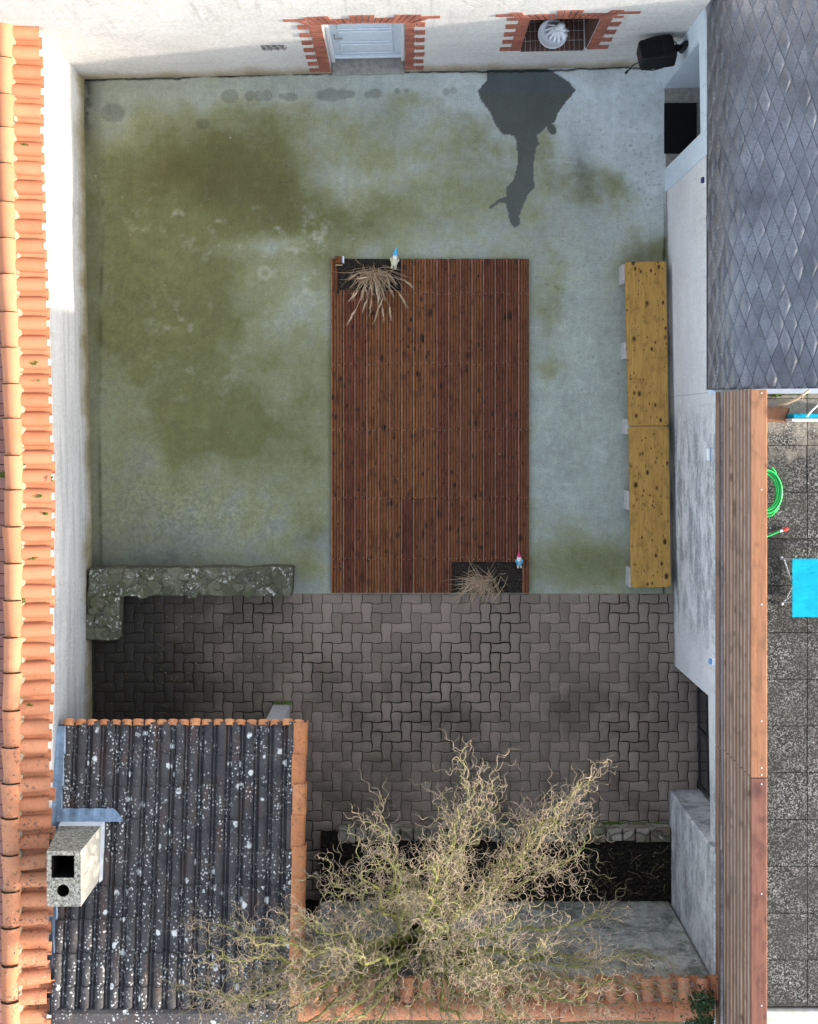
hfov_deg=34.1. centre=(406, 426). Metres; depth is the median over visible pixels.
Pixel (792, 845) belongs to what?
terrace slabs
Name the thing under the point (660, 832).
stone kerb
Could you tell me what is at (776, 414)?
wooden block
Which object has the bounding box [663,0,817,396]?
annex house
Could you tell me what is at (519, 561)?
garden gnome
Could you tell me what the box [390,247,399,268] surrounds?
garden gnome
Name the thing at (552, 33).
ventilation fan
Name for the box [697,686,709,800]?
glass door
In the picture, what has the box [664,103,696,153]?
doormat
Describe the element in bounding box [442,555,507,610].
dry grass
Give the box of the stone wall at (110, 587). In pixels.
[86,564,294,640]
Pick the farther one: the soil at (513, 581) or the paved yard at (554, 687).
the paved yard at (554, 687)
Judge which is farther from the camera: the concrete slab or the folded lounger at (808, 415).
the concrete slab
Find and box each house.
[0,0,710,78]
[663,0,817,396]
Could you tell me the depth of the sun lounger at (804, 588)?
13.88 m
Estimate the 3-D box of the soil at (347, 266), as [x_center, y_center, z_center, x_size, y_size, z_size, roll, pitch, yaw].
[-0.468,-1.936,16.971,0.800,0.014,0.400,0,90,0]
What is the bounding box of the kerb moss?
[496,821,668,824]
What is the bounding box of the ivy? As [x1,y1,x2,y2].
[666,984,719,1023]
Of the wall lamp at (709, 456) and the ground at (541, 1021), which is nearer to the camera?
the wall lamp at (709, 456)
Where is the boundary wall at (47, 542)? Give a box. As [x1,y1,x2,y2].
[0,22,92,1023]
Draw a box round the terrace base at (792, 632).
[767,398,817,959]
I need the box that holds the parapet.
[767,1006,817,1023]
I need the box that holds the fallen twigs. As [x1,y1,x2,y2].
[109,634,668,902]
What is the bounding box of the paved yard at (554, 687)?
[92,594,697,900]
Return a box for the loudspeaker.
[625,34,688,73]
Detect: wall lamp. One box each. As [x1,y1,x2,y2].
[701,176,705,184]
[707,447,711,461]
[708,657,714,665]
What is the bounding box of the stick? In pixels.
[777,389,809,406]
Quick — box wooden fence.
[715,389,766,1023]
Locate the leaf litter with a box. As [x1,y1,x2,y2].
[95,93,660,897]
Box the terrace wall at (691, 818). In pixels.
[668,392,722,1023]
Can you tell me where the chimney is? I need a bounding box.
[47,808,122,906]
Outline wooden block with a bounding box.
[767,407,789,421]
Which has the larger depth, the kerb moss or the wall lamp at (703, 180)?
the kerb moss
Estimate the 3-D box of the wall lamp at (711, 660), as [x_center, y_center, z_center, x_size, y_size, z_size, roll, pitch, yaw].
[3.414,2.591,14.720,0.150,0.070,0.085,0,90,0]
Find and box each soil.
[338,259,400,289]
[452,562,521,592]
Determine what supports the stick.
on the wooden block
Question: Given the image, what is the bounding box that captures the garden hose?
[767,467,788,536]
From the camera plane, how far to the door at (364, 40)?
16.27 m
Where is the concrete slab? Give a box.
[84,61,672,593]
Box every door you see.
[329,23,400,58]
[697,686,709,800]
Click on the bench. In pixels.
(645, 428)
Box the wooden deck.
[331,259,528,592]
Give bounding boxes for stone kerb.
[336,823,670,843]
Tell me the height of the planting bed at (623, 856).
0.035 m
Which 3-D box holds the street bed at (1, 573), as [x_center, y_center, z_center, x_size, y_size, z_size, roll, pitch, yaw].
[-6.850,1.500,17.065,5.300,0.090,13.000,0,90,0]
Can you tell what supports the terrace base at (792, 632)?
on the ground at (541, 1021)
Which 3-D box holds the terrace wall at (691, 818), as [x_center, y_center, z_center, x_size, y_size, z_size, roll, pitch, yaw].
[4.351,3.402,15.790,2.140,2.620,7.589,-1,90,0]
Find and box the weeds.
[768,394,807,396]
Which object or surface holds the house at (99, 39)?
on the ground at (541, 1021)
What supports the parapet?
on the ground at (541, 1021)
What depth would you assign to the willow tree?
13.55 m
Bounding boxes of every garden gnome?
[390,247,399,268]
[515,551,522,567]
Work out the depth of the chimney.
14.47 m
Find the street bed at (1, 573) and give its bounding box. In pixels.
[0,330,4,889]
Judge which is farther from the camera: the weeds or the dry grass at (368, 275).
the dry grass at (368, 275)
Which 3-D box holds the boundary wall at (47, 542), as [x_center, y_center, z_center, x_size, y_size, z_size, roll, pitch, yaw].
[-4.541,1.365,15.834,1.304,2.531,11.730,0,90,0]
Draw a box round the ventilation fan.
[538,19,569,48]
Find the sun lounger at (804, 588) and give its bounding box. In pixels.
[780,556,817,616]
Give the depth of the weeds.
14.24 m
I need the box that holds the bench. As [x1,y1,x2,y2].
[619,261,670,587]
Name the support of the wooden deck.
on the concrete slab
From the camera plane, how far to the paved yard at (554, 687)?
17.00 m
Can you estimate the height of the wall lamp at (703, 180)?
0.070 m
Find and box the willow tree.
[152,728,708,1023]
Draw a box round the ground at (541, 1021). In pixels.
[109,1000,683,1023]
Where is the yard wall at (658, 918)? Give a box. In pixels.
[298,900,717,1021]
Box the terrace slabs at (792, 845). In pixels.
[767,394,817,1005]
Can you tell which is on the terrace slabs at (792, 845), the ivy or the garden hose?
the garden hose
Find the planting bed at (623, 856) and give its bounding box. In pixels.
[320,831,671,903]
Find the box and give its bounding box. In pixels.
[335,256,343,265]
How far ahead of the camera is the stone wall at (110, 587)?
16.67 m
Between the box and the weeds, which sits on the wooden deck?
the box
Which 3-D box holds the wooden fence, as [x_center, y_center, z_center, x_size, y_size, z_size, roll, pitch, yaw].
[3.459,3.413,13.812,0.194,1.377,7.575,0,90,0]
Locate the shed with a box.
[46,699,315,1023]
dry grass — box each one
[338,254,413,325]
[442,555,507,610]
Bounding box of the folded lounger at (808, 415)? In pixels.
[785,405,817,420]
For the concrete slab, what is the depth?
17.00 m
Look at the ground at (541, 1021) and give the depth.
17.12 m
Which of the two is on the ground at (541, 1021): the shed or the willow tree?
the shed

